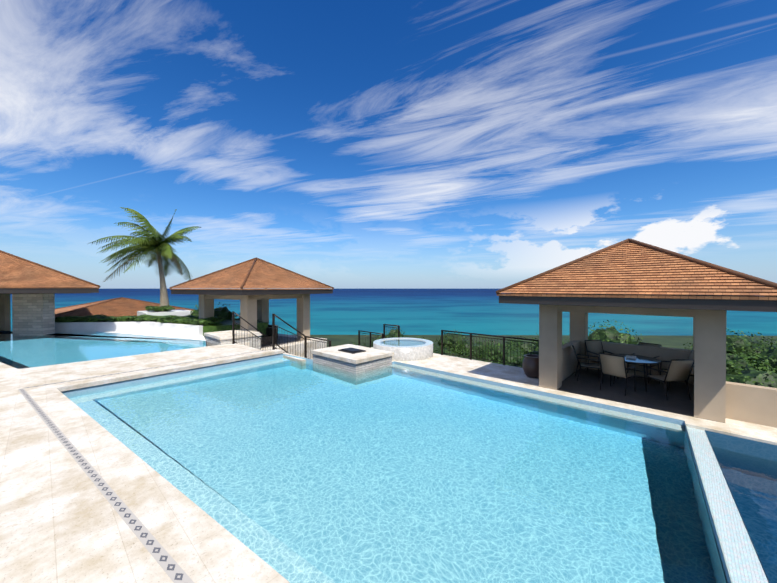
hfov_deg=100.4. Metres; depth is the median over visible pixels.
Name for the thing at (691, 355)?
chair
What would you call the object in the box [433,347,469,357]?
shrub
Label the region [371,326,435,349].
shrub
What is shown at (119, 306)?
roof
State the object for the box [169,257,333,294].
gazebo roof
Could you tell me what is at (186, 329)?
white wall
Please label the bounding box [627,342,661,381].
chair
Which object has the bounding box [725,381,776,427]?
wall
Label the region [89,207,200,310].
palm tree
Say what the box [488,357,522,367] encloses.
shrub
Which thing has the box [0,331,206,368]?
pool water
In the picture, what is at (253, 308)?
gazebo columns
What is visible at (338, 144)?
sky
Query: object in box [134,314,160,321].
hedge
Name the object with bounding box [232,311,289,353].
stair rail
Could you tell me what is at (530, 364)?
planter pot
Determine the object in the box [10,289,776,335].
sea
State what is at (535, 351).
shrub
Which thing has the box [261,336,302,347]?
gazebo floor
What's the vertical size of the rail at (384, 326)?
1.004 m
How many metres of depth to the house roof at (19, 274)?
16.33 m
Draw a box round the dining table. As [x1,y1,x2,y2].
[612,354,660,388]
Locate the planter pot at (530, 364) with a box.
[522,354,538,377]
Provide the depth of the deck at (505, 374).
8.53 m
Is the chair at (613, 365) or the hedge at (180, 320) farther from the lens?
the hedge at (180, 320)
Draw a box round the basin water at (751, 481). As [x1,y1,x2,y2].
[712,447,776,582]
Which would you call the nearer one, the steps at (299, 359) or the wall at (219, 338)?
the steps at (299, 359)
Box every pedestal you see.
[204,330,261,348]
[311,344,393,373]
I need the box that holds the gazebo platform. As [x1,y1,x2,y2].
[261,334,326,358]
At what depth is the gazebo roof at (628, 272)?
7.16 m
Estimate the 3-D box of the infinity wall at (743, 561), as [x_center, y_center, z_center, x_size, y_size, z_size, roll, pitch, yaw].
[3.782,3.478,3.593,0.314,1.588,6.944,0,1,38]
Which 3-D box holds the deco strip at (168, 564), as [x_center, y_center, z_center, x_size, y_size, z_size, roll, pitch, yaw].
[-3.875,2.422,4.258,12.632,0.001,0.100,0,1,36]
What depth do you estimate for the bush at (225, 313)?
20.88 m
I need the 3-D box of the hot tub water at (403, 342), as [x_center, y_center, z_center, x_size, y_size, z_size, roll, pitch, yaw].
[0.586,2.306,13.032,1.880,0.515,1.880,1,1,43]
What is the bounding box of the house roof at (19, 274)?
[0,250,100,292]
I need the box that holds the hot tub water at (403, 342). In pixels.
[380,339,425,345]
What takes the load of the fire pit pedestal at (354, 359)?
on the pool shell at (638, 413)
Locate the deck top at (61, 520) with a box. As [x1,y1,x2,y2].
[0,342,289,582]
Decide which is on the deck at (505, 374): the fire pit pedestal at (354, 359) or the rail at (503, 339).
the rail at (503, 339)
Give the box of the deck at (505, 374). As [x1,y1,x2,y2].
[312,347,776,444]
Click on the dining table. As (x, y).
(636, 359)
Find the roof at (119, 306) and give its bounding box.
[55,297,193,316]
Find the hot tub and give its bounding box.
[373,338,432,360]
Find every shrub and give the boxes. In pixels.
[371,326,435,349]
[433,330,474,354]
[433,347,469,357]
[464,338,523,366]
[476,353,494,362]
[480,333,563,364]
[481,336,533,358]
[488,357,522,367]
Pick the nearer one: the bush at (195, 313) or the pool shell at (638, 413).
the pool shell at (638, 413)
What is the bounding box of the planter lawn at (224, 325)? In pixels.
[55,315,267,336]
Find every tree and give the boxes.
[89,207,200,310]
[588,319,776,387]
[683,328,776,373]
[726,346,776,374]
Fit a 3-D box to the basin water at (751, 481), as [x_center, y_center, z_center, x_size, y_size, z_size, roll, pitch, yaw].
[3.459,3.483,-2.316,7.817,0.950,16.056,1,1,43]
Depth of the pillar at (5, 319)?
19.86 m
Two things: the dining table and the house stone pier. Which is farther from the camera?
the house stone pier
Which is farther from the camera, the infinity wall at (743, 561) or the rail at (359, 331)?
the rail at (359, 331)
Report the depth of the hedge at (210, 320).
17.60 m
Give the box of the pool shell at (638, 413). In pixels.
[61,354,730,582]
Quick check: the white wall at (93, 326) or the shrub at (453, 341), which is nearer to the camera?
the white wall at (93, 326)
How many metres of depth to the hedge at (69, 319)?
18.62 m
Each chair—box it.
[571,343,602,383]
[585,340,614,371]
[598,353,635,395]
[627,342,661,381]
[646,359,693,399]
[659,350,693,389]
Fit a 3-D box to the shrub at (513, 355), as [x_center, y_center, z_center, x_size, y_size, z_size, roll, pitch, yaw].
[5.987,4.841,17.680,3.663,4.311,5.844,0,1,-26]
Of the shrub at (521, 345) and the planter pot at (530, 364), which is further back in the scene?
the shrub at (521, 345)
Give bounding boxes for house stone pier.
[12,294,54,334]
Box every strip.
[18,388,193,582]
[25,349,270,387]
[96,331,205,340]
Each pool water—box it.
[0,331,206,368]
[66,356,732,582]
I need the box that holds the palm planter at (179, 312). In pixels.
[137,309,192,315]
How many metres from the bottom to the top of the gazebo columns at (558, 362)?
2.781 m
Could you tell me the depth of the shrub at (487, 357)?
16.20 m
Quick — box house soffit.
[0,293,61,293]
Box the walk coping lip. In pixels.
[57,350,282,391]
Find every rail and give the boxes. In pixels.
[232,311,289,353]
[272,314,330,358]
[358,330,382,347]
[383,324,399,338]
[441,330,538,365]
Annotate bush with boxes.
[190,305,198,316]
[214,302,261,321]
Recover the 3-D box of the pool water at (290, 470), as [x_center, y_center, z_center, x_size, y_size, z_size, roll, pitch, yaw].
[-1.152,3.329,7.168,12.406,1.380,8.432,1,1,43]
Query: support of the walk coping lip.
on the deck top at (61, 520)
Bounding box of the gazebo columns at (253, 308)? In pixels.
[199,294,309,340]
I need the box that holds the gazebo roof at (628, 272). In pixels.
[496,238,776,311]
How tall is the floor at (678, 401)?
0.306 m
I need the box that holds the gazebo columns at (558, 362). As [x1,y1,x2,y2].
[539,304,726,422]
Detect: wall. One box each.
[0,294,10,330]
[55,321,147,331]
[145,322,202,335]
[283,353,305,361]
[687,427,768,582]
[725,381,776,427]
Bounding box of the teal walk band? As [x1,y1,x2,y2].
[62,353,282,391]
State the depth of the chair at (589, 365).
9.37 m
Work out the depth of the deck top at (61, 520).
3.71 m
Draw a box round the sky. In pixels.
[0,0,776,288]
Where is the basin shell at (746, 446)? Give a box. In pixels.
[705,430,776,582]
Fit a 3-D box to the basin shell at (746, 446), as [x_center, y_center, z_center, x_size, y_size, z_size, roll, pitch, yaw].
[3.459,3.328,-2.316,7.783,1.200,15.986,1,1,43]
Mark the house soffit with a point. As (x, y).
(30, 293)
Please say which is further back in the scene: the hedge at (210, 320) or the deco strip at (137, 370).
the hedge at (210, 320)
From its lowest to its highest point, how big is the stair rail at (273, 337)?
2.893 m
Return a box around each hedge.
[55,316,85,322]
[81,314,109,321]
[105,316,137,321]
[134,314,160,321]
[157,315,181,322]
[167,315,198,323]
[182,316,224,324]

